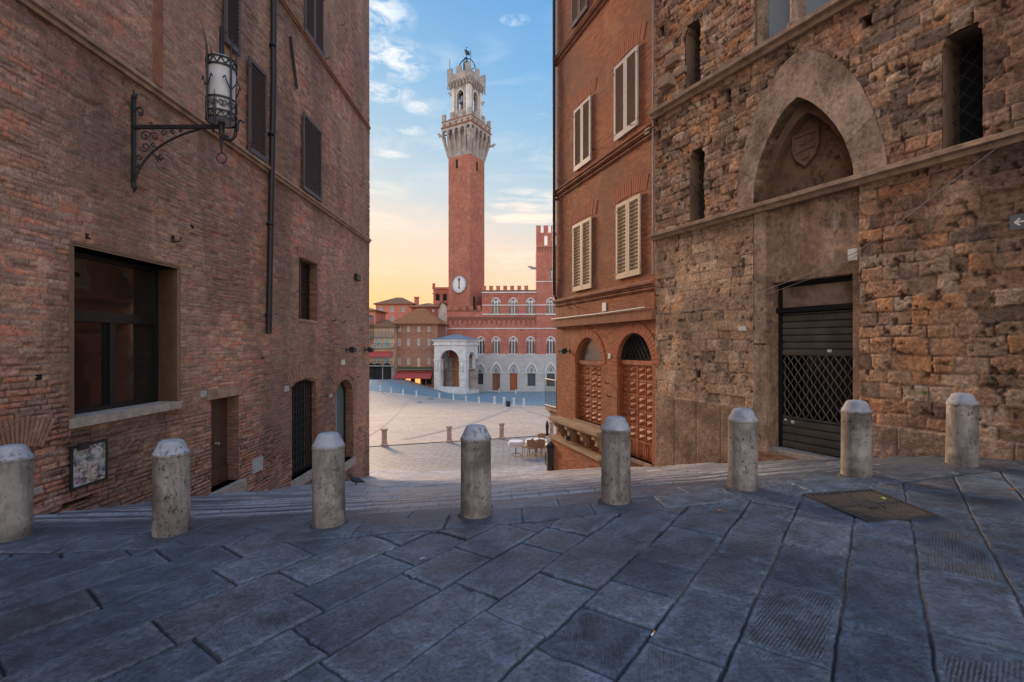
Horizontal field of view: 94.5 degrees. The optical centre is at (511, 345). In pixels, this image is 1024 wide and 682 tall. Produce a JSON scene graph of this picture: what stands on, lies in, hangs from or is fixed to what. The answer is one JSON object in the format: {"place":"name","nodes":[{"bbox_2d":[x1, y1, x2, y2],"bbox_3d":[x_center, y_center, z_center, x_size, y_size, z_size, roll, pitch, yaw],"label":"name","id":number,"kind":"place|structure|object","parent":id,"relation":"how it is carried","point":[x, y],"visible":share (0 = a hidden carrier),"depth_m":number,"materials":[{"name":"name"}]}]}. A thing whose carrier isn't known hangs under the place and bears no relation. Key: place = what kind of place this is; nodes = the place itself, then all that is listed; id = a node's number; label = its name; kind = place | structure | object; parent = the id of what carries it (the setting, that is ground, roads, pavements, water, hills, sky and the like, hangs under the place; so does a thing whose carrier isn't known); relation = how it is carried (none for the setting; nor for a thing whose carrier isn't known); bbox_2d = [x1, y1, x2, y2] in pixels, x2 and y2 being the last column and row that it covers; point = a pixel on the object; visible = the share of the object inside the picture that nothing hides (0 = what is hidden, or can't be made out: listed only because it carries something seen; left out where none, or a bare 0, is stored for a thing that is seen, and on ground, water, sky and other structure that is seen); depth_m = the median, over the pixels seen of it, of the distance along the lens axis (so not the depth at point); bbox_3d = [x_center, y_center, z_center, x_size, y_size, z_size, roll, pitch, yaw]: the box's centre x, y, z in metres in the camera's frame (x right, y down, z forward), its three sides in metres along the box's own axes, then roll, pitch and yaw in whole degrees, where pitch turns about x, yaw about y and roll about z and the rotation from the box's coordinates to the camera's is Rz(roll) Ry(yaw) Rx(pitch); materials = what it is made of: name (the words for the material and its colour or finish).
{"place":"outdoors","nodes":[
{"label":"outdoors","id":0,"kind":"place"},
{"bbox_2d":[369,0,551,308],"label":"sky","id":1,"kind":"structure","parent":0,"point":[413,44],"materials":[{"name":"blue"}]},
{"bbox_2d":[369,391,555,445],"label":"plaza","id":2,"kind":"structure","parent":0,"point":[411,417],"depth_m":45.83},
{"bbox_2d":[369,396,409,435],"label":"paving line","id":3,"kind":"object","parent":2,"relation":"on","point":[385,422],"visible":0.88,"depth_m":45.61,"materials":[{"name":"stone"}]},
{"bbox_2d":[402,406,511,438],"bbox_3d":[-2.901,7.178,47.378,1.726,2.252,34.577,0,0,12],"label":"paving line","id":4,"kind":"object","parent":2,"relation":"on","point":[480,419],"visible":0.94,"depth_m":39.09,"materials":[{"name":"beige stone"}]},
{"bbox_2d":[518,406,547,416],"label":"paving line","id":5,"kind":"object","parent":2,"relation":"on","point":[532,411],"visible":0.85,"depth_m":54.23,"materials":[{"name":"grey stone"}]},
{"bbox_2d":[545,421,548,435],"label":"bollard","id":6,"kind":"object","parent":2,"relation":"on","point":[547,428],"visible":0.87,"depth_m":32.52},
{"bbox_2d":[369,379,555,470],"bbox_3d":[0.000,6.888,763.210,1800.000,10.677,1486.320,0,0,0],"label":"square","id":7,"kind":"structure","parent":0,"point":[433,456],"depth_m":24.28,"materials":[{"name":"beige stone"}]},
{"bbox_2d":[369,308,387,323],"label":"house","id":8,"kind":"structure","parent":7,"relation":"on","point":[378,315],"depth_m":113.74,"materials":[{"name":"pink paint"}]},
{"bbox_2d":[380,428,387,446],"bbox_3d":[-7.452,5.427,27.640,0.414,1.146,0.414,0,0,0],"label":"stone post","id":9,"kind":"object","parent":7,"relation":"on","point":[384,443],"visible":0.96,"depth_m":27.51,"materials":[{"name":"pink stone"}]},
{"bbox_2d":[369,320,399,378],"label":"house","id":10,"kind":"structure","parent":7,"relation":"on","point":[383,360],"depth_m":110.60,"materials":[{"name":"paint"}]},
{"bbox_2d":[369,363,374,378],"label":"doorway","id":11,"kind":"structure","parent":10,"relation":"in","point":[371,368],"depth_m":110.83,"materials":[{"name":"black"}]},
{"bbox_2d":[374,363,381,378],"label":"doorway","id":12,"kind":"structure","parent":10,"relation":"in","point":[378,369],"depth_m":110.61,"materials":[{"name":"black"}]},
{"bbox_2d":[376,339,380,346],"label":"window","id":13,"kind":"structure","parent":10,"relation":"in","point":[377,340],"depth_m":110.99,"materials":[{"name":"white glass"}]},
{"bbox_2d":[383,363,390,378],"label":"doorway","id":14,"kind":"structure","parent":10,"relation":"in","point":[386,369],"depth_m":110.31,"materials":[{"name":"black"}]},
{"bbox_2d":[373,297,415,320],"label":"house","id":15,"kind":"structure","parent":7,"relation":"on","point":[396,308],"depth_m":135.00,"materials":[{"name":"pink paint"}]},
{"bbox_2d":[390,308,448,387],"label":"house","id":16,"kind":"structure","parent":7,"relation":"on","point":[419,329],"depth_m":111.72,"materials":[{"name":"brown brick"}]},
{"bbox_2d":[427,377,431,384],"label":"shop window","id":17,"kind":"structure","parent":16,"relation":"in","point":[429,381],"depth_m":111.53,"materials":[{"name":"glass"}]},
{"bbox_2d":[409,303,439,316],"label":"house","id":18,"kind":"structure","parent":7,"relation":"on","point":[431,307],"depth_m":127.69,"materials":[{"name":"red paint"}]},
{"bbox_2d":[414,297,418,304],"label":"chimney stack","id":19,"kind":"object","parent":18,"relation":"on","point":[416,300],"visible":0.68,"depth_m":136.00,"materials":[{"name":"brick"}]},
{"bbox_2d":[432,283,448,305],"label":"brick turret","id":20,"kind":"object","parent":7,"relation":"on","point":[440,294],"visible":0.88,"depth_m":132.00,"materials":[{"name":"red brick"}]},
{"bbox_2d":[434,301,446,335],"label":"house","id":21,"kind":"structure","parent":7,"relation":"on","point":[442,312],"depth_m":128.00,"materials":[{"name":"paint"}]},
{"bbox_2d":[446,426,452,442],"bbox_3d":[-3.883,5.557,29.320,0.408,1.130,0.408,0,0,0],"label":"stone post","id":22,"kind":"object","parent":7,"relation":"on","point":[449,435],"visible":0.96,"depth_m":29.19,"materials":[{"name":"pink stone"}]},
{"bbox_2d":[431,334,479,393],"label":"chapel loggia","id":23,"kind":"object","parent":7,"relation":"on","point":[461,369],"visible":1,"depth_m":109.29,"materials":[{"name":"white stone"}]},
{"bbox_2d":[437,47,495,309],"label":"clock tower","id":24,"kind":"structure","parent":7,"relation":"on","point":[466,128],"depth_m":123.95,"materials":[{"name":"brick"}]},
{"bbox_2d":[447,225,555,391],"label":"town palace","id":25,"kind":"structure","parent":7,"relation":"on","point":[513,330],"depth_m":120.79,"materials":[{"name":"brick"}]},
{"bbox_2d":[477,336,484,353],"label":"window","id":26,"kind":"structure","parent":25,"relation":"in","point":[481,347],"depth_m":121.72,"materials":[{"name":"white stone"}]},
{"bbox_2d":[478,362,485,383],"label":"window","id":27,"kind":"structure","parent":25,"relation":"in","point":[480,375],"depth_m":121.22,"materials":[{"name":"grey"}]},
{"bbox_2d":[491,298,500,314],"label":"window","id":28,"kind":"structure","parent":25,"relation":"in","point":[495,301],"depth_m":121.42,"materials":[{"name":"white stone"}]},
{"bbox_2d":[491,336,500,353],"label":"window","id":29,"kind":"structure","parent":25,"relation":"in","point":[496,341],"depth_m":121.57,"materials":[{"name":"white stone"}]},
{"bbox_2d":[490,362,501,389],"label":"door","id":30,"kind":"structure","parent":25,"relation":"in","point":[496,376],"depth_m":121.07,"materials":[{"name":"wood"}]},
{"bbox_2d":[509,298,517,314],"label":"window","id":31,"kind":"structure","parent":25,"relation":"in","point":[513,301],"depth_m":121.42,"materials":[{"name":"white stone"}]},
{"bbox_2d":[509,336,517,353],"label":"window","id":32,"kind":"structure","parent":25,"relation":"in","point":[513,341],"depth_m":121.42,"materials":[{"name":"white stone"}]},
{"bbox_2d":[507,362,519,389],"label":"door","id":33,"kind":"structure","parent":25,"relation":"in","point":[513,376],"depth_m":120.92,"materials":[{"name":"red wood"}]},
{"bbox_2d":[526,298,534,314],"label":"window","id":34,"kind":"structure","parent":25,"relation":"in","point":[530,310],"depth_m":121.27,"materials":[{"name":"white stone"}]},
{"bbox_2d":[526,336,534,353],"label":"window","id":35,"kind":"structure","parent":25,"relation":"in","point":[530,341],"depth_m":121.27,"materials":[{"name":"white stone"}]},
{"bbox_2d":[525,362,537,385],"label":"window","id":36,"kind":"structure","parent":25,"relation":"in","point":[531,376],"depth_m":120.74,"materials":[{"name":"grey"}]},
{"bbox_2d":[545,362,555,385],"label":"window","id":37,"kind":"structure","parent":25,"relation":"in","point":[550,375],"depth_m":120.57,"materials":[{"name":"grey stone"}]},
{"bbox_2d":[546,297,555,314],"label":"window","id":38,"kind":"structure","parent":25,"relation":"in","point":[550,308],"depth_m":120.74,"materials":[{"name":"white stone"}]},
{"bbox_2d":[546,336,555,353],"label":"window","id":39,"kind":"structure","parent":25,"relation":"in","point":[550,341],"depth_m":120.74,"materials":[{"name":"white stone"}]},
{"bbox_2d":[498,423,504,439],"bbox_3d":[-0.666,5.631,30.800,0.420,1.161,0.420,0,0,0],"label":"stone post","id":40,"kind":"object","parent":7,"relation":"on","point":[501,437],"visible":0.94,"depth_m":30.66,"materials":[{"name":"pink stone"}]},
{"bbox_2d":[508,439,522,456],"bbox_3d":[0.195,5.256,24.100,0.780,0.769,0.780,0,0,0],"label":"cafe table","id":41,"kind":"object","parent":7,"relation":"on","point":[515,443],"visible":1,"depth_m":23.85,"materials":[{"name":"white fabric"}]},
{"bbox_2d":[522,438,533,455],"bbox_3d":[0.840,5.174,24.222,0.586,0.922,0.528,0,0,19],"label":"cafe chair","id":42,"kind":"object","parent":7,"relation":"on","point":[524,446],"visible":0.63,"depth_m":24.11,"materials":[{"name":"wicker"}]},
{"bbox_2d":[527,440,537,456],"bbox_3d":[1.016,5.141,23.765,0.528,0.921,0.586,0,0,14],"label":"cafe chair","id":43,"kind":"object","parent":7,"relation":"on","point":[531,444],"visible":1,"depth_m":23.56,"materials":[{"name":"wicker"}]},
{"bbox_2d":[525,438,546,455],"bbox_3d":[1.254,5.264,24.420,1.160,0.769,1.160,0,0,0],"label":"cafe table","id":44,"kind":"object","parent":7,"relation":"on","point":[534,439],"visible":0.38,"depth_m":24.50,"materials":[{"name":"white fabric"}]},
{"bbox_2d":[534,439,544,456],"bbox_3d":[1.403,5.147,23.924,0.528,0.922,0.586,0,0,-9],"label":"cafe chair","id":45,"kind":"object","parent":7,"relation":"on","point":[540,443],"visible":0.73,"depth_m":23.72,"materials":[{"name":"wicker"}]},
{"bbox_2d":[537,433,547,450],"bbox_3d":[1.640,5.250,25.516,0.528,0.922,0.586,0,0,-11],"label":"cafe chair","id":46,"kind":"object","parent":7,"relation":"on","point":[541,435],"visible":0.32,"depth_m":25.74,"materials":[{"name":"wicker"}]},
{"bbox_2d":[549,421,554,434],"bbox_3d":[2.723,5.757,32.500,0.383,1.066,0.383,0,0,0],"label":"stone post","id":47,"kind":"object","parent":7,"relation":"on","point":[551,428],"visible":0.71,"depth_m":32.37,"materials":[{"name":"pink stone"}]},
{"bbox_2d":[369,379,555,405],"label":"ring road","id":48,"kind":"structure","parent":0,"point":[536,398],"depth_m":88.86,"materials":[{"name":"grey stone"}]},
{"bbox_2d":[33,455,944,527],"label":"street","id":49,"kind":"structure","parent":0,"point":[385,491],"depth_m":6.48,"materials":[{"name":"grey stone"}]},
{"bbox_2d":[348,473,364,484],"bbox_3d":[-3.873,3.338,11.760,0.424,0.314,0.173,0,0,-5],"label":"pigeon","id":50,"kind":"object","parent":49,"relation":"on","point":[356,480],"visible":0.91,"depth_m":11.72,"materials":[{"name":"grey"}]},
{"bbox_2d":[545,441,553,470],"bbox_3d":[1.394,3.853,16.458,0.594,1.060,0.540,0,0,16],"label":"bollard","id":51,"kind":"object","parent":49,"relation":"on","point":[549,452],"visible":0.63,"depth_m":16.27,"materials":[{"name":"black metal"}]},
{"bbox_2d":[0,458,1023,681],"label":"pavement","id":52,"kind":"structure","parent":0,"point":[778,579],"depth_m":3.14,"materials":[{"name":"grey stone"}]},
{"bbox_2d":[724,407,757,491],"bbox_3d":[2.512,1.179,5.158,0.370,0.992,0.370,0,0,28],"label":"bollard","id":53,"kind":"object","parent":52,"relation":"on","point":[742,474],"visible":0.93,"depth_m":5.04,"materials":[{"name":"stone"}]},
{"bbox_2d":[803,489,938,522],"bbox_3d":[3.404,1.560,4.510,0.768,0.128,0.785,0,0,-6],"label":"manhole cover","id":54,"kind":"object","parent":52,"relation":"on","point":[863,505],"visible":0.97,"depth_m":4.46,"materials":[{"name":"metal"}]},
{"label":"ground","id":55,"kind":"structure","parent":0,"visible":0},
{"bbox_2d":[0,444,37,543],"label":"bollard","id":56,"kind":"object","parent":55,"relation":"on","point":[16,486],"visible":0.91,"depth_m":4.37,"materials":[{"name":"stone"}]},
{"bbox_2d":[150,438,194,537],"bbox_3d":[-3.192,1.379,4.440,0.370,0.992,0.370,0,0,-30],"label":"bollard","id":57,"kind":"object","parent":55,"relation":"on","point":[171,504],"visible":0.9,"depth_m":4.33,"materials":[{"name":"stone"}]},
{"bbox_2d":[0,0,373,516],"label":"brick building","id":58,"kind":"structure","parent":55,"relation":"on","point":[202,303],"depth_m":8.20,"materials":[{"name":"brick"}]},
{"bbox_2d":[69,439,107,490],"bbox_3d":[-5.677,1.584,6.390,0.088,0.600,0.551,0,0,1],"label":"notice board","id":59,"kind":"object","parent":58,"relation":"attached to","point":[88,461],"visible":1,"depth_m":6.36,"materials":[{"name":"paper"}]},
{"bbox_2d":[69,240,181,428],"bbox_3d":[-5.890,-0.141,7.118,0.450,2.439,1.997,0,0,1],"label":"window","id":60,"kind":"structure","parent":58,"relation":"in","point":[114,319],"depth_m":7.25,"materials":[{"name":"glass"}]},
{"bbox_2d":[130,10,243,192],"bbox_3d":[-4.922,-3.660,7.110,1.819,2.741,0.538,0,0,1],"label":"wall lantern","id":61,"kind":"object","parent":58,"relation":"attached to","point":[221,104],"depth_m":7.08,"materials":[{"name":"black metal"}]},
{"bbox_2d":[211,397,227,486],"bbox_3d":[-5.892,1.910,9.386,0.130,1.765,0.880,0,0,1],"label":"door","id":62,"kind":"structure","parent":58,"relation":"in","point":[219,468],"depth_m":9.53,"materials":[{"name":"brown wood"}]},
{"bbox_2d":[294,381,302,470],"bbox_3d":[-5.983,2.205,12.862,0.015,2.539,1.459,0,0,1],"label":"door panel","id":63,"kind":"structure","parent":58,"relation":"in","point":[299,381],"depth_m":13.18,"materials":[{"name":"black metal"}]},
{"bbox_2d":[299,261,317,322],"bbox_3d":[-5.763,-1.480,13.116,0.300,1.689,1.120,0,0,1],"label":"window","id":64,"kind":"structure","parent":58,"relation":"in","point":[304,268],"depth_m":13.42,"materials":[{"name":"metal"}]},
{"bbox_2d":[336,384,343,440],"bbox_3d":[-5.900,2.543,15.858,0.020,2.773,1.578,0,0,1],"label":"glass door","id":65,"kind":"structure","parent":58,"relation":"in","point":[340,393],"depth_m":16.25,"materials":[{"name":"teal"}]},
{"bbox_2d":[346,347,357,352],"bbox_3d":[-5.438,0.152,16.020,0.340,0.200,0.260,0,0,1],"label":"floodlight","id":66,"kind":"object","parent":58,"relation":"attached to","point":[352,349],"visible":1,"depth_m":15.90,"materials":[{"name":"black metal"}]},
{"bbox_2d":[364,347,374,351],"bbox_3d":[-5.414,0.170,17.965,0.340,0.200,0.260,0,0,1],"label":"floodlight","id":67,"kind":"object","parent":58,"relation":"attached to","point":[370,349],"visible":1,"depth_m":17.85,"materials":[{"name":"black metal"}]},
{"bbox_2d":[309,432,348,529],"bbox_3d":[-1.753,1.330,4.531,0.370,0.992,0.370,-1,0,29],"label":"bollard","id":68,"kind":"object","parent":55,"relation":"on","point":[328,480],"visible":0.96,"depth_m":4.41,"materials":[{"name":"stone"}]},
{"bbox_2d":[458,424,492,519],"bbox_3d":[-0.351,1.273,4.619,0.370,0.992,0.370,0,0,-1],"label":"bollard","id":69,"kind":"object","parent":55,"relation":"on","point":[475,439],"visible":0.93,"depth_m":4.50,"materials":[{"name":"stone"}]},
{"bbox_2d":[598,416,631,505],"bbox_3d":[1.069,1.228,4.876,0.370,0.992,0.370,-1,1,-31],"label":"bollard","id":70,"kind":"object","parent":55,"relation":"on","point":[615,465],"visible":0.93,"depth_m":4.75,"materials":[{"name":"stone"}]},
{"bbox_2d":[545,0,685,470],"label":"red brick building","id":71,"kind":"structure","parent":55,"relation":"on","point":[603,180],"depth_m":13.73,"materials":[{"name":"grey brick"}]},
{"bbox_2d":[558,348,569,353],"bbox_3d":[1.740,0.192,15.733,0.340,0.200,0.260,0,0,-20],"label":"floodlight","id":72,"kind":"object","parent":71,"relation":"attached to","point":[563,350],"visible":1,"depth_m":15.62,"materials":[{"name":"black metal"}]},
{"bbox_2d":[577,338,600,424],"bbox_3d":[2.437,1.067,14.652,0.152,2.609,1.599,0,0,-20],"label":"door","id":73,"kind":"structure","parent":71,"relation":"in","point":[589,365],"depth_m":14.73,"materials":[{"name":"red wood"}]},
{"bbox_2d":[619,333,651,461],"bbox_3d":[3.302,1.304,12.379,0.222,3.253,1.564,0,0,-20],"label":"door","id":74,"kind":"structure","parent":71,"relation":"in","point":[635,372],"depth_m":12.39,"materials":[{"name":"red wood"}]},
{"bbox_2d":[644,0,1023,466],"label":"stone building","id":75,"kind":"structure","parent":55,"relation":"on","point":[839,192],"depth_m":7.95,"materials":[{"name":"stone"}]},
{"bbox_2d":[695,30,700,79],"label":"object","id":76,"kind":"structure","parent":75,"relation":"in","point":[697,30],"depth_m":10.67,"materials":[{"name":"black metal"}]},
{"bbox_2d":[699,152,704,218],"bbox_3d":[4.289,-3.512,10.466,0.015,1.573,0.409,0,0,-27],"label":"window","id":77,"kind":"structure","parent":75,"relation":"in","point":[703,152],"depth_m":10.56,"materials":[{"name":"black glass"}]},
{"bbox_2d":[759,451,799,460],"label":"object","id":78,"kind":"structure","parent":75,"relation":"in","point":[763,456],"depth_m":8.78,"materials":[{"name":"brick"}]},
{"bbox_2d":[758,0,830,44],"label":"window","id":79,"kind":"structure","parent":75,"relation":"in","point":[774,16],"depth_m":8.96,"materials":[{"name":"glass"}]},
{"bbox_2d":[776,275,852,456],"bbox_3d":[5.504,0.377,8.423,0.470,3.075,1.384,0,0,-27],"label":"roller door","id":80,"kind":"structure","parent":75,"relation":"in","point":[822,364],"depth_m":8.46,"materials":[{"name":"metal"}]},
{"bbox_2d":[953,33,982,143],"bbox_3d":[6.461,-3.468,6.595,0.218,1.597,0.429,0,0,-27],"label":"window","id":81,"kind":"structure","parent":75,"relation":"in","point":[971,59],"depth_m":6.68,"materials":[{"name":"black glass"}]},
{"bbox_2d":[1010,214,1023,230],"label":"direction sign","id":82,"kind":"object","parent":75,"relation":"attached to","point":[1016,222],"visible":1,"depth_m":5.91,"materials":[{"name":"metal"}]},
{"bbox_2d":[837,400,872,478],"bbox_3d":[3.970,1.129,5.460,0.370,0.992,0.370,0,0,-2],"label":"bollard","id":83,"kind":"object","parent":55,"relation":"on","point":[856,440],"visible":0.93,"depth_m":5.35,"materials":[{"name":"stone"}]},
{"bbox_2d":[941,393,979,466],"bbox_3d":[5.453,1.074,5.739,0.370,0.992,0.370,0,0,-32],"label":"bollard","id":84,"kind":"object","parent":55,"relation":"on","point":[962,433],"visible":0.93,"depth_m":5.64,"materials":[{"name":"stone"}]}
]}

